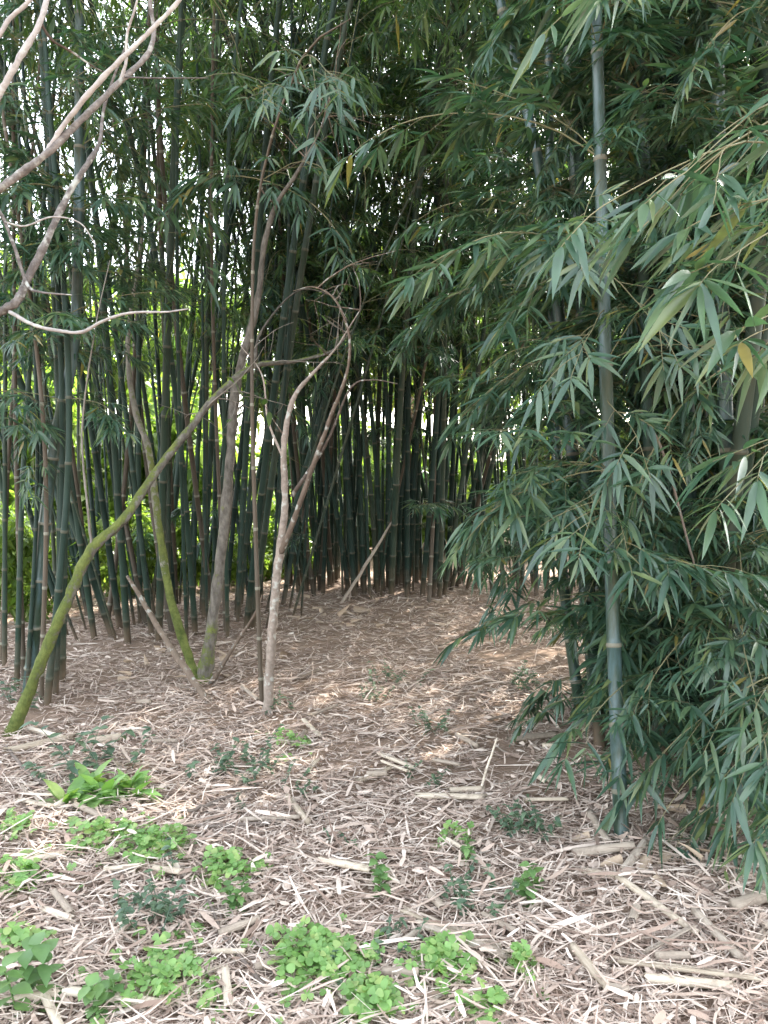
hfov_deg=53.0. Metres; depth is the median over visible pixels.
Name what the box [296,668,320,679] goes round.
bamboo piece
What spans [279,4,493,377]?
bamboo
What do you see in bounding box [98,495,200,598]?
shrub
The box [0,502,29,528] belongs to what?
shrub
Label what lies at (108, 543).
bamboo
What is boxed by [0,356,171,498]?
bush
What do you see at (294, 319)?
bamboo
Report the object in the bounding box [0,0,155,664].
bamboo
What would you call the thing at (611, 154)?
bamboo
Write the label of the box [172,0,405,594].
bamboo
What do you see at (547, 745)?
bamboo piece
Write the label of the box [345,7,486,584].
bamboo
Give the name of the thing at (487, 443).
bamboo
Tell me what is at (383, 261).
bamboo
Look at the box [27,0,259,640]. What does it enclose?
bamboo
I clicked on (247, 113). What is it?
bamboo
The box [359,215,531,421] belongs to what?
tree
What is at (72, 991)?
bamboo piece
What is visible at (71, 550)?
bamboo
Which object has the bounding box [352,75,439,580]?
bamboo
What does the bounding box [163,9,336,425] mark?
bamboo
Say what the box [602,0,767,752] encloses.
bamboo
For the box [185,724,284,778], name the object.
herb
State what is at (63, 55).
bamboo
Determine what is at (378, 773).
bamboo piece
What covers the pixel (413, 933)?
bamboo piece
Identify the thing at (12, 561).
shrub
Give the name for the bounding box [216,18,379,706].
bamboo
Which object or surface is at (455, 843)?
bamboo piece
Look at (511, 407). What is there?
bamboo
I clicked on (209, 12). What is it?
bamboo
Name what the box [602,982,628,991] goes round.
bamboo piece
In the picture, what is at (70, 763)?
herb
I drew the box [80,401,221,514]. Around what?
bush
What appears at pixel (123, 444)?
bamboo
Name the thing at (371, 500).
bamboo
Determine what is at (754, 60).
bamboo
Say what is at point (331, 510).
bamboo
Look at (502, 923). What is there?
bamboo piece
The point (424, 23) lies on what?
bamboo
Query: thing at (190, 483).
bush
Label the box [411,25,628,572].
bamboo
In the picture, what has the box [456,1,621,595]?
bamboo
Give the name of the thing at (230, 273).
bamboo
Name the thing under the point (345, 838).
herb
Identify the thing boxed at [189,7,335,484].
bamboo
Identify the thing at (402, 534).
bamboo
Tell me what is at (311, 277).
bamboo
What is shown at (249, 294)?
bamboo
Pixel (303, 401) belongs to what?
bamboo
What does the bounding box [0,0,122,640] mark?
bamboo
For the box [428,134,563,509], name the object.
bamboo
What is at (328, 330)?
bamboo
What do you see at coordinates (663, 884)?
bamboo husk
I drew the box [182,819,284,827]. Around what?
twig
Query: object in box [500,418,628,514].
bush
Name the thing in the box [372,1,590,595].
bamboo
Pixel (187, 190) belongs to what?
bamboo
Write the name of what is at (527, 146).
bamboo
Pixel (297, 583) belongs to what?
bamboo
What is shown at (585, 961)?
bamboo piece
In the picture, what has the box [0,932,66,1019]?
broad leaved plant
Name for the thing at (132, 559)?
dead bamboo
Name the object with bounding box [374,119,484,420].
bamboo
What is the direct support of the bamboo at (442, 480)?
on the ground
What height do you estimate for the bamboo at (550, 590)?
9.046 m
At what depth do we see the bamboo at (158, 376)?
7.44 m
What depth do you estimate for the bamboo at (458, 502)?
8.42 m
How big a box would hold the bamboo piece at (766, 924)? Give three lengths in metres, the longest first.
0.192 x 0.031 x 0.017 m
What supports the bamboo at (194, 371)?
on the ground
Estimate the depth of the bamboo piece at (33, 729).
4.29 m
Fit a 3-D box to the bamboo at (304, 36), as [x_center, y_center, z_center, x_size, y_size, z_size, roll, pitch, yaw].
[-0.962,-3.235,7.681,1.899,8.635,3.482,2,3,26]
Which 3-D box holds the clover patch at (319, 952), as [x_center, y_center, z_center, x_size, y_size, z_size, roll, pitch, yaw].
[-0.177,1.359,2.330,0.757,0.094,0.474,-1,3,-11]
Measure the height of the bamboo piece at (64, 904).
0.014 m
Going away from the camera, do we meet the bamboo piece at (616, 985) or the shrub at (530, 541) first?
the bamboo piece at (616, 985)
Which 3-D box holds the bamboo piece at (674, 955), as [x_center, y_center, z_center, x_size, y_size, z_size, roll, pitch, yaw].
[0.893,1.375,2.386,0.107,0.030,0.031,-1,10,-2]
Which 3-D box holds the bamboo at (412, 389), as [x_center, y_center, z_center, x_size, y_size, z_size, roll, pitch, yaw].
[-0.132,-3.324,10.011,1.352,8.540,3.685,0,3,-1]
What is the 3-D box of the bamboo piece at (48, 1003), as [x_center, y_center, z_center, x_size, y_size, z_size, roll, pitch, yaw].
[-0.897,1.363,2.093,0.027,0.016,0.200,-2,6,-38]
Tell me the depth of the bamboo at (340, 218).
7.45 m
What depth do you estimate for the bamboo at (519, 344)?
9.20 m
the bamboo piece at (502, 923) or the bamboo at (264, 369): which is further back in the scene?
the bamboo at (264, 369)
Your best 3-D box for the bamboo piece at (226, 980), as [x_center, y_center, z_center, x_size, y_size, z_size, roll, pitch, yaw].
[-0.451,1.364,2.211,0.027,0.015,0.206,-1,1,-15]
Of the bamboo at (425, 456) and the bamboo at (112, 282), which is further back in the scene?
the bamboo at (425, 456)
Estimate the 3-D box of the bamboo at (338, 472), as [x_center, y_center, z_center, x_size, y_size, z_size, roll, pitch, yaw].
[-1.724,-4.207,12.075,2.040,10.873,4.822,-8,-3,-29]
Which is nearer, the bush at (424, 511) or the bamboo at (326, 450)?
the bamboo at (326, 450)
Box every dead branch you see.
[126,575,215,704]
[340,522,390,603]
[481,738,497,786]
[641,412,698,578]
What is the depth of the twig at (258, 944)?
2.38 m
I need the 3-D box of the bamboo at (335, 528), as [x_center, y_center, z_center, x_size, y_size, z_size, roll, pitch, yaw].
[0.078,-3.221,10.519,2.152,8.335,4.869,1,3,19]
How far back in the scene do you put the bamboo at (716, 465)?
3.63 m
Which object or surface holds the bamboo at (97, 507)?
on the ground
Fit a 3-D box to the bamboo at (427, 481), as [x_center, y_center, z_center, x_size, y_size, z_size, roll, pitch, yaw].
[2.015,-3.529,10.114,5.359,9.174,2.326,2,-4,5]
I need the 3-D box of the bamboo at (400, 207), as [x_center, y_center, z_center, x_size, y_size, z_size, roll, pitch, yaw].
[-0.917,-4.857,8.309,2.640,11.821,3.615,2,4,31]
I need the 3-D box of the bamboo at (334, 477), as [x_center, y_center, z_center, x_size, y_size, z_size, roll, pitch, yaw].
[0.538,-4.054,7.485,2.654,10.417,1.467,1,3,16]
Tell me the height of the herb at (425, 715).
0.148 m
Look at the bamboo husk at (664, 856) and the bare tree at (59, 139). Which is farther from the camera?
the bamboo husk at (664, 856)
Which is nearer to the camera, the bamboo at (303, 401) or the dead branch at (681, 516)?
the dead branch at (681, 516)
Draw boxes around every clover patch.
[0,807,59,839]
[0,848,83,892]
[0,911,56,955]
[42,807,154,854]
[55,816,196,898]
[59,921,259,1023]
[175,845,273,910]
[204,913,452,1023]
[254,727,311,760]
[337,963,419,1023]
[394,930,478,990]
[424,977,509,1023]
[434,819,473,846]
[488,939,548,1000]
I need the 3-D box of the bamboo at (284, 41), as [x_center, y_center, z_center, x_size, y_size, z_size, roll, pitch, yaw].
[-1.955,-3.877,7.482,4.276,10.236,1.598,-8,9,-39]
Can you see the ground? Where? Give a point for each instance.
(500, 657)
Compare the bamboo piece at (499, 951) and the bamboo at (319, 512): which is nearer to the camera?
the bamboo piece at (499, 951)
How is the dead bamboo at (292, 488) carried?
on the ground
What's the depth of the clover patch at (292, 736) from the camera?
4.18 m
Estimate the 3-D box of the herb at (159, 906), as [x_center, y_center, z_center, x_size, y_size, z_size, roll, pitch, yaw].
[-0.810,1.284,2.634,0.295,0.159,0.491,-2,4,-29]
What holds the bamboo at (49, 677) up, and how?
on the ground
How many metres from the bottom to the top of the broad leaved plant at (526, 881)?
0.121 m
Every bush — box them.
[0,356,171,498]
[0,363,199,527]
[0,394,34,527]
[76,459,102,483]
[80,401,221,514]
[145,425,290,516]
[218,429,391,533]
[287,415,447,553]
[360,416,392,501]
[363,432,494,541]
[468,455,550,540]
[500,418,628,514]
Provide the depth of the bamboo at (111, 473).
6.68 m
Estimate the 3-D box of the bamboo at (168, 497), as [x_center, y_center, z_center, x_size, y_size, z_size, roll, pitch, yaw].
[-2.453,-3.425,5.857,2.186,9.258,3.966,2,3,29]
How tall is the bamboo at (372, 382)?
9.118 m
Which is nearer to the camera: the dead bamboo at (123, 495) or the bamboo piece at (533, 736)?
the bamboo piece at (533, 736)
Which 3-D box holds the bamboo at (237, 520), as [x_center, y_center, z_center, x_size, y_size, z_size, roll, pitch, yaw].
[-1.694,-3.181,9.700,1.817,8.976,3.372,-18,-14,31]
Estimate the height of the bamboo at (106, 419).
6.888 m
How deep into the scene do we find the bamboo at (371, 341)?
9.95 m
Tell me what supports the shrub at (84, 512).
on the ground
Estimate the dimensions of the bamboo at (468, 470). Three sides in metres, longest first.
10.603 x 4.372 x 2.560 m
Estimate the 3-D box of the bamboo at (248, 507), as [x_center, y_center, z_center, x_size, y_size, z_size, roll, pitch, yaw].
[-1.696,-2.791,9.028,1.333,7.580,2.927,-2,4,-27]
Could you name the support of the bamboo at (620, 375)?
on the ground
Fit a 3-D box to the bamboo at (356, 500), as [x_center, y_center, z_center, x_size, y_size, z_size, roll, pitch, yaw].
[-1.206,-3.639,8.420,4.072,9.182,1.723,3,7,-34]
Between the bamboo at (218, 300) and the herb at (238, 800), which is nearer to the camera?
the herb at (238, 800)
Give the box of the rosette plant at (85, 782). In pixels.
[39,758,164,814]
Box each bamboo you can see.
[0,0,122,628]
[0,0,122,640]
[0,0,127,682]
[0,0,135,626]
[0,0,140,706]
[0,0,146,685]
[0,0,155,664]
[0,0,184,644]
[0,0,184,695]
[0,0,195,701]
[0,0,200,688]
[0,0,221,615]
[0,0,224,683]
[0,0,242,691]
[0,2,115,667]
[0,14,55,585]
[0,16,155,520]
[0,19,100,617]
[0,27,68,636]
[0,27,88,536]
[0,37,86,629]
[0,50,92,603]
[0,59,81,597]
[0,77,32,456]
[0,108,97,563]
[0,138,95,615]
[0,144,25,517]
[0,178,116,639]
[0,275,116,637]
[0,321,97,603]
[0,431,78,640]
[1,0,176,603]
[1,0,247,635]
[3,35,136,601]
[16,0,247,624]
[19,1,158,493]
[19,28,121,586]
[19,109,147,625]
[24,15,141,617]
[25,0,355,556]
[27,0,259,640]
[27,0,276,635]
[32,6,333,578]
[35,25,211,555]
[37,0,152,591]
[37,0,223,592]
[58,0,400,593]
[60,0,321,641]
[62,0,261,621]
[66,132,272,565]
[87,14,134,587]
[90,26,288,602]
[93,1,311,584]
[94,0,164,597]
[94,33,243,604]
[97,62,280,558]
[98,0,323,512]
[98,2,306,347]
[98,107,289,585]
[101,27,271,541]
[103,0,421,587]
[104,1,301,582]
[104,9,150,625]
[105,0,451,618]
[106,9,311,587]
[112,118,173,632]
[113,0,316,581]
[118,14,170,598]
[118,17,248,604]
[120,0,270,508]
[121,2,351,428]
[122,1,380,587]
[122,23,270,417]
[123,6,247,606]
[126,24,309,585]
[128,19,265,592]
[134,0,309,613]
[134,0,315,619]
[139,56,338,478]
[140,0,365,472]
[143,0,404,616]
[150,0,318,592]
[151,0,385,593]
[152,24,289,567]
[153,0,210,602]
[153,0,210,622]
[154,0,330,577]
[156,26,178,604]
[160,14,309,545]
[161,0,429,632]
[163,0,348,584]
[163,0,452,591]
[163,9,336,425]
[164,6,316,576]
[171,0,411,591]
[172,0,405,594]
[176,21,342,521]
[179,20,370,400]
[185,0,330,594]
[186,1,349,551]
[187,0,368,591]
[187,0,413,604]
[187,0,425,614]
[187,149,297,561]
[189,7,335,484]
[190,130,304,582]
[197,9,402,577]
[198,6,428,571]
[200,7,323,607]
[201,1,375,585]
[205,0,310,621]
[208,0,361,534]
[210,0,225,634]
[210,7,560,627]
[211,117,414,604]
[213,3,435,593]
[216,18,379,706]
[216,22,378,590]
[219,0,373,598]
[219,0,375,637]
[222,25,296,545]
[224,0,461,629]
[226,1,459,581]
[228,120,336,539]
[230,104,367,473]
[231,1,384,552]
[235,0,416,595]
[237,6,420,583]
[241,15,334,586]
[245,10,408,598]
[246,30,436,571]
[248,201,312,544]
[251,0,393,569]
[256,15,539,612]
[263,0,444,616]
[269,0,369,613]
[272,0,510,610]
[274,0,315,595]
[279,0,440,567]
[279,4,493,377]
[279,14,387,573]
[280,6,483,605]
[282,44,448,578]
[286,0,432,576]
[287,0,495,596]
[287,1,406,584]
[288,33,528,572]
[288,41,406,582]
[289,0,459,576]
[291,1,530,618]
[294,0,445,589]
[296,0,547,597]
[296,4,480,480]
[299,4,489,597]
[303,48,438,494]
[305,0,427,591]
[305,6,440,587]
[310,4,493,501]
[313,6,507,589]
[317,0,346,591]
[319,0,501,586]
[320,0,450,585]
[320,9,596,587]
[323,25,405,500]
[324,0,767,840]
[328,21,426,552]
[329,50,527,580]
[336,83,520,587]
[337,0,541,597]
[337,129,394,498]
[338,1,410,465]
[339,36,471,580]
[340,62,525,461]
[342,2,499,583]
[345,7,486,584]
[346,0,557,598]
[346,0,629,456]
[349,234,481,576]
[350,0,511,511]
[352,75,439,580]
[353,0,541,596]
[353,18,438,443]
[354,33,507,591]
[360,0,568,548]
[362,0,523,586]
[363,16,505,584]
[369,0,637,586]
[371,17,527,467]
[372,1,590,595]
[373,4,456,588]
[373,10,490,580]
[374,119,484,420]
[378,150,503,521]
[379,8,566,556]
[381,59,506,581]
[381,107,442,570]
[381,149,419,543]
[382,16,558,586]
[384,92,504,574]
[385,0,680,725]
[386,51,564,588]
[398,44,544,535]
[400,0,737,711]
[410,124,558,510]
[411,17,540,552]
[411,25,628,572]
[411,172,522,576]
[414,33,461,583]
[414,120,504,579]
[415,0,656,705]
[417,65,541,583]
[423,7,579,584]
[427,11,622,591]
[427,187,440,602]
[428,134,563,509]
[429,17,563,564]
[432,0,743,405]
[432,0,767,732]
[433,10,543,592]
[433,18,560,589]
[442,41,561,595]
[444,0,767,824]
[444,13,544,575]
[444,58,588,571]
[445,0,730,751]
[446,169,532,426]
[450,56,588,589]
[450,113,562,576]
[451,118,543,517]
[454,18,620,590]
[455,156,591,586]
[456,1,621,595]
[456,137,593,575]
[457,0,767,799]
[457,2,707,273]
[461,178,613,582]
[462,88,500,582]
[468,51,622,596]
[474,144,527,566]
[480,159,608,569]
[482,179,560,543]
[487,19,756,716]
[490,90,614,513]
[497,2,767,732]
[502,109,739,334]
[503,0,767,738]
[507,0,767,559]
[509,0,767,815]
[509,115,566,576]
[511,190,617,584]
[517,15,636,387]
[518,3,742,221]
[521,8,764,743]
[524,57,655,336]
[529,0,767,730]
[537,0,767,807]
[538,0,767,811]
[538,1,767,748]
[542,0,767,781]
[555,85,649,469]
[556,8,756,481]
[561,39,754,626]
[570,39,767,700]
[571,10,767,719]
[577,0,767,647]
[584,2,765,692]
[590,0,767,747]
[593,49,767,900]
[600,72,754,425]
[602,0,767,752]
[602,1,767,713]
[606,50,754,194]
[608,23,757,278]
[692,212,767,791]
[739,1,767,562]
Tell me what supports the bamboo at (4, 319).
on the ground
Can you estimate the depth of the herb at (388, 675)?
5.44 m
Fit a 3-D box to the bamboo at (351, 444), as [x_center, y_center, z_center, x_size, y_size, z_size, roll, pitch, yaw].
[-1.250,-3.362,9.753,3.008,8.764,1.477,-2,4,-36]
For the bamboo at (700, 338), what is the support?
on the ground
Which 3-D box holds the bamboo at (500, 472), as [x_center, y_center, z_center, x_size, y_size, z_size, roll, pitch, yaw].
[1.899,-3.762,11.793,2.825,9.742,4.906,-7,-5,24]
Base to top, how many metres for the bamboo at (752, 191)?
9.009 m
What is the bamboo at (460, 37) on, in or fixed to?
on the ground
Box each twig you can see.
[3,745,66,792]
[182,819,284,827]
[187,784,258,812]
[207,895,289,1014]
[251,936,294,994]
[548,696,604,717]
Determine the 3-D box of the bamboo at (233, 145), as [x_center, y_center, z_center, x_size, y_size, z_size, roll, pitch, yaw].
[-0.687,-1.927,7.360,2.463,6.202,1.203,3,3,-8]
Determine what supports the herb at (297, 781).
on the ground
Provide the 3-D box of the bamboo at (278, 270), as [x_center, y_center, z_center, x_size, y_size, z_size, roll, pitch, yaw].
[0.669,-3.015,8.468,2.151,8.967,4.025,12,-3,44]
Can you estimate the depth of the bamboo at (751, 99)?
4.95 m
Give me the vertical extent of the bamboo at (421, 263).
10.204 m
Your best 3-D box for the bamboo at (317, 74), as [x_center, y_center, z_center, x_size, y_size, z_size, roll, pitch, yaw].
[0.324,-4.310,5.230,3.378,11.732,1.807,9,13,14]
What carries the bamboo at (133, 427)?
on the ground
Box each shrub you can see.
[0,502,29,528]
[0,513,136,622]
[7,513,70,613]
[24,501,110,533]
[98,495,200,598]
[130,499,252,579]
[182,512,272,586]
[238,490,312,562]
[251,483,317,534]
[265,497,317,578]
[493,512,565,551]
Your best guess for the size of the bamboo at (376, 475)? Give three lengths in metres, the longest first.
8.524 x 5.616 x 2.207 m
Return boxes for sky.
[0,0,712,470]
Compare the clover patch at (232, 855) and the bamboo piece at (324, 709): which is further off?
the bamboo piece at (324, 709)
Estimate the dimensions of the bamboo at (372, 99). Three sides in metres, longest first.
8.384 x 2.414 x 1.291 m
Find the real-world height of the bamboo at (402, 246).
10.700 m
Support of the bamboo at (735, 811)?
on the ground
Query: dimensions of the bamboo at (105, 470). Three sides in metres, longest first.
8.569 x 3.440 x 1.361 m
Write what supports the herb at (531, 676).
on the ground
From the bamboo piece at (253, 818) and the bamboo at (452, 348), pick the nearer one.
the bamboo piece at (253, 818)
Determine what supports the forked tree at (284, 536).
on the ground
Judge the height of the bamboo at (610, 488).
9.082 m
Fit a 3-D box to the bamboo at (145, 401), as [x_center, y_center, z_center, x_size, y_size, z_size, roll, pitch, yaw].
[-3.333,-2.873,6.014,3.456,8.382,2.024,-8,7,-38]
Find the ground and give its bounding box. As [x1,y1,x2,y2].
[0,525,767,1023]
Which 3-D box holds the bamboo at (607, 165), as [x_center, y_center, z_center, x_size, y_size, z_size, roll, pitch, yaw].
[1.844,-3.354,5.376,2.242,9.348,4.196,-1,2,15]
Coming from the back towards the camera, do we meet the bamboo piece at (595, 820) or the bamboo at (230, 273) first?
the bamboo at (230, 273)
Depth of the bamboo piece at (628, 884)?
2.66 m
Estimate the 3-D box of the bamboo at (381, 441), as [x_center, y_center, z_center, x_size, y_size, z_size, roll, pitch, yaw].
[-1.583,-4.300,9.348,4.812,10.721,2.571,-2,1,-35]
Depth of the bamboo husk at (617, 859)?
2.91 m
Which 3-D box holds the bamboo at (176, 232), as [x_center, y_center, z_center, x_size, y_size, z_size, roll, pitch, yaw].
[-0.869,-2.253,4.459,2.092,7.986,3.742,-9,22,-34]
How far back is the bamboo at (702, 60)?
3.01 m
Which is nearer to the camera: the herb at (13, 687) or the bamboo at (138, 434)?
the herb at (13, 687)
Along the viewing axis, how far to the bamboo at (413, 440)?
8.56 m
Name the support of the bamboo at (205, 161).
on the ground
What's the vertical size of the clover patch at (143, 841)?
0.097 m
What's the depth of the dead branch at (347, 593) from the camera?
8.13 m
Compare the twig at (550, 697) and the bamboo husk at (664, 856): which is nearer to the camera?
the bamboo husk at (664, 856)
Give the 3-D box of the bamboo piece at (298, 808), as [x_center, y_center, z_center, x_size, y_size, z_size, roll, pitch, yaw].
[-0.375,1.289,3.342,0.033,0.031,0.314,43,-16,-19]
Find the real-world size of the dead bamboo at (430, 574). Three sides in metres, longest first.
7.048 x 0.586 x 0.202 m
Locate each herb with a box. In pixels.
[0,676,43,708]
[18,715,155,784]
[110,837,199,934]
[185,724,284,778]
[234,754,284,786]
[235,792,245,813]
[246,759,319,798]
[264,687,293,714]
[323,828,356,847]
[330,944,382,984]
[358,682,394,701]
[367,658,434,687]
[373,914,428,953]
[404,757,450,787]
[408,706,454,735]
[433,855,519,919]
[485,805,538,837]
[501,794,561,840]
[510,660,539,691]
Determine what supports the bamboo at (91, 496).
on the ground
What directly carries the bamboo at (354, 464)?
on the ground
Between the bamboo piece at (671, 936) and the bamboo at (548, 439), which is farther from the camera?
the bamboo at (548, 439)
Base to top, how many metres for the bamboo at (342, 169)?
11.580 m
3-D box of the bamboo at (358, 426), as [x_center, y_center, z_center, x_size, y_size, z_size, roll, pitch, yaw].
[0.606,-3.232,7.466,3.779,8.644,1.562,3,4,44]
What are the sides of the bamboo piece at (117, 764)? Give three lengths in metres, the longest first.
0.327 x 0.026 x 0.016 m
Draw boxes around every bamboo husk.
[117,676,131,680]
[118,671,131,674]
[219,655,233,660]
[279,651,289,657]
[337,604,349,615]
[353,606,368,610]
[564,831,590,842]
[600,854,623,866]
[637,855,652,869]
[651,875,666,886]
[657,852,671,863]
[658,804,685,812]
[678,842,702,860]
[683,848,709,852]
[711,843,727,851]
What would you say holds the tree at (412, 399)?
on the ground
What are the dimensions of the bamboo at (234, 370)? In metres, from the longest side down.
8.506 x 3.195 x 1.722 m
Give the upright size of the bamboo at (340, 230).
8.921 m
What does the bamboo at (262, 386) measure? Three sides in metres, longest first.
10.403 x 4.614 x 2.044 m
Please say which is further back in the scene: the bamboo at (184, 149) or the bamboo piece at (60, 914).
the bamboo at (184, 149)
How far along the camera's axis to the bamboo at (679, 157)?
3.42 m
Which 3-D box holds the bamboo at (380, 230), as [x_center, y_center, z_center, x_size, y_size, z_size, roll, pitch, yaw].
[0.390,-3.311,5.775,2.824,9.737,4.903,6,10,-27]
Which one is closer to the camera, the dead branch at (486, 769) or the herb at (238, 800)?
the herb at (238, 800)
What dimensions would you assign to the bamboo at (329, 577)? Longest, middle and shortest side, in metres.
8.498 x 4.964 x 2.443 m
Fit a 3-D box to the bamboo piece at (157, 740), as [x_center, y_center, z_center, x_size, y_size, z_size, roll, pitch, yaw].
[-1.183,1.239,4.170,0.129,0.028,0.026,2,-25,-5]
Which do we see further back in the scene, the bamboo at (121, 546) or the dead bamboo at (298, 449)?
the dead bamboo at (298, 449)
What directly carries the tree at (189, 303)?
on the ground
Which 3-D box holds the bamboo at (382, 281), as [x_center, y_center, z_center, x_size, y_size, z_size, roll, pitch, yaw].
[0.613,-2.440,6.835,3.967,7.873,2.302,15,5,1]
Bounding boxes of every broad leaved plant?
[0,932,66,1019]
[78,969,124,1022]
[184,941,194,952]
[217,876,253,920]
[363,851,392,896]
[458,835,476,865]
[513,861,544,908]
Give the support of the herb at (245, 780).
on the ground
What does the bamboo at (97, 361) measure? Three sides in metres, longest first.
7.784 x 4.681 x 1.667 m
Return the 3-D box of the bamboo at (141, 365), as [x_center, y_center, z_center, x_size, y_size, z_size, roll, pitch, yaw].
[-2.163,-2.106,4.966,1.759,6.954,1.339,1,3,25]
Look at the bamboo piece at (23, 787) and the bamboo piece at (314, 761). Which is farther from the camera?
the bamboo piece at (314, 761)
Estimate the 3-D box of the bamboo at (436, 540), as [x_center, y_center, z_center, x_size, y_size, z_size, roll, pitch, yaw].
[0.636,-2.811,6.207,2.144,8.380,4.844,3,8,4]
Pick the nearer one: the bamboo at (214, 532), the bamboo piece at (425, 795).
the bamboo piece at (425, 795)
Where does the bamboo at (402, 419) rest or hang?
on the ground
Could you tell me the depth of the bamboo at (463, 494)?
9.62 m
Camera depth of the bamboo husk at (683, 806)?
3.28 m
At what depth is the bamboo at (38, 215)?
8.63 m
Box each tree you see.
[0,0,207,333]
[0,234,161,410]
[2,260,351,736]
[82,261,296,438]
[113,258,244,404]
[125,26,378,683]
[240,250,396,714]
[277,242,412,412]
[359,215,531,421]
[362,239,514,426]
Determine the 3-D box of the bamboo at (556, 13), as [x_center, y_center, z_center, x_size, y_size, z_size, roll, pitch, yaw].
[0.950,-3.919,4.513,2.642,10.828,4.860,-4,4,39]
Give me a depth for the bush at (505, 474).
13.74 m
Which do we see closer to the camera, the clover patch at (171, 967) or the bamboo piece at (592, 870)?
the clover patch at (171, 967)
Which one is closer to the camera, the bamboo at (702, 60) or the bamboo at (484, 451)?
the bamboo at (702, 60)
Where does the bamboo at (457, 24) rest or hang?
on the ground
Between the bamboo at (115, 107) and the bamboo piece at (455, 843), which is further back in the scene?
the bamboo at (115, 107)
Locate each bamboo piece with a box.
[0,987,62,1005]
[3,734,74,752]
[15,797,51,807]
[16,851,64,862]
[20,784,29,795]
[27,726,63,736]
[39,906,73,921]
[40,992,63,1023]
[50,888,74,913]
[52,798,65,808]
[61,985,166,1010]
[71,802,112,819]
[87,733,122,745]
[103,862,142,870]
[108,755,127,772]
[136,698,151,703]
[151,864,183,874]
[153,738,177,742]
[211,948,244,953]
[217,915,259,934]
[221,964,232,1008]
[240,685,258,700]
[240,814,299,821]
[253,950,299,971]
[284,794,310,824]
[293,729,307,746]
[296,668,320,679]
[301,718,322,736]
[305,757,319,770]
[307,703,339,716]
[318,856,373,871]
[356,765,392,781]
[366,770,386,776]
[376,751,415,769]
[380,760,409,771]
[381,966,418,976]
[399,905,500,947]
[399,921,428,942]
[414,792,487,799]
[415,919,511,958]
[427,891,446,908]
[431,758,459,765]
[436,971,451,987]
[445,837,461,848]
[446,786,484,792]
[454,837,478,859]
[455,732,478,747]
[481,911,517,931]
[487,713,511,720]
[505,731,558,741]
[522,797,568,801]
[532,772,548,783]
[542,742,553,747]
[568,942,608,987]
[572,841,634,857]
[581,867,616,877]
[585,809,611,843]
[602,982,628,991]
[608,956,762,980]
[615,875,698,935]
[620,836,649,868]
[627,903,640,921]
[642,925,696,953]
[643,973,735,990]
[653,950,690,960]
[691,907,745,962]
[728,888,767,911]
[745,928,767,948]
[761,921,767,928]
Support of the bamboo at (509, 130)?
on the ground
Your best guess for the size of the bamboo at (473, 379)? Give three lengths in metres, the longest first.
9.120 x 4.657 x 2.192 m
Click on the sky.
(260, 438)
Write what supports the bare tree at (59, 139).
on the ground
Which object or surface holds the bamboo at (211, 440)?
on the ground
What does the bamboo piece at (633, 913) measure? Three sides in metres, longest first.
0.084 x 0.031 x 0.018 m
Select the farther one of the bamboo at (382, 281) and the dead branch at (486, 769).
the bamboo at (382, 281)
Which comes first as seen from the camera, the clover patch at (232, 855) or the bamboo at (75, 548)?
the clover patch at (232, 855)
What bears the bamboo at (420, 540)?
on the ground
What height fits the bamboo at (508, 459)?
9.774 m
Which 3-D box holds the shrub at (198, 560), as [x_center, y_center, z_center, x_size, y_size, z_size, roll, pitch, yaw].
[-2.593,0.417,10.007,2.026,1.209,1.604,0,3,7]
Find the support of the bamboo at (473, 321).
on the ground
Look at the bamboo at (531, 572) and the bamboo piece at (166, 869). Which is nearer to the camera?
the bamboo piece at (166, 869)
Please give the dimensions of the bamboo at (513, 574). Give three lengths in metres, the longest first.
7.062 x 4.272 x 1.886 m
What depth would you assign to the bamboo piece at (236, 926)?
2.49 m
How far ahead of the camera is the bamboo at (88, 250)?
9.41 m
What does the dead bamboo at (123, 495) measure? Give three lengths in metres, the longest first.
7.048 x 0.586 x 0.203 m
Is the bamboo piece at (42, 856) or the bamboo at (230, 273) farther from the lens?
the bamboo at (230, 273)
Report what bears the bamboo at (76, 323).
on the ground
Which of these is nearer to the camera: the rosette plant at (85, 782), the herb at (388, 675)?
the rosette plant at (85, 782)
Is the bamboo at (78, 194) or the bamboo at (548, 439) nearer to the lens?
the bamboo at (78, 194)
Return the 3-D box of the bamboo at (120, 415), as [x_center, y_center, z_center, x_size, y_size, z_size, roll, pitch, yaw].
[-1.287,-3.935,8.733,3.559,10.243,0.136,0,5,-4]

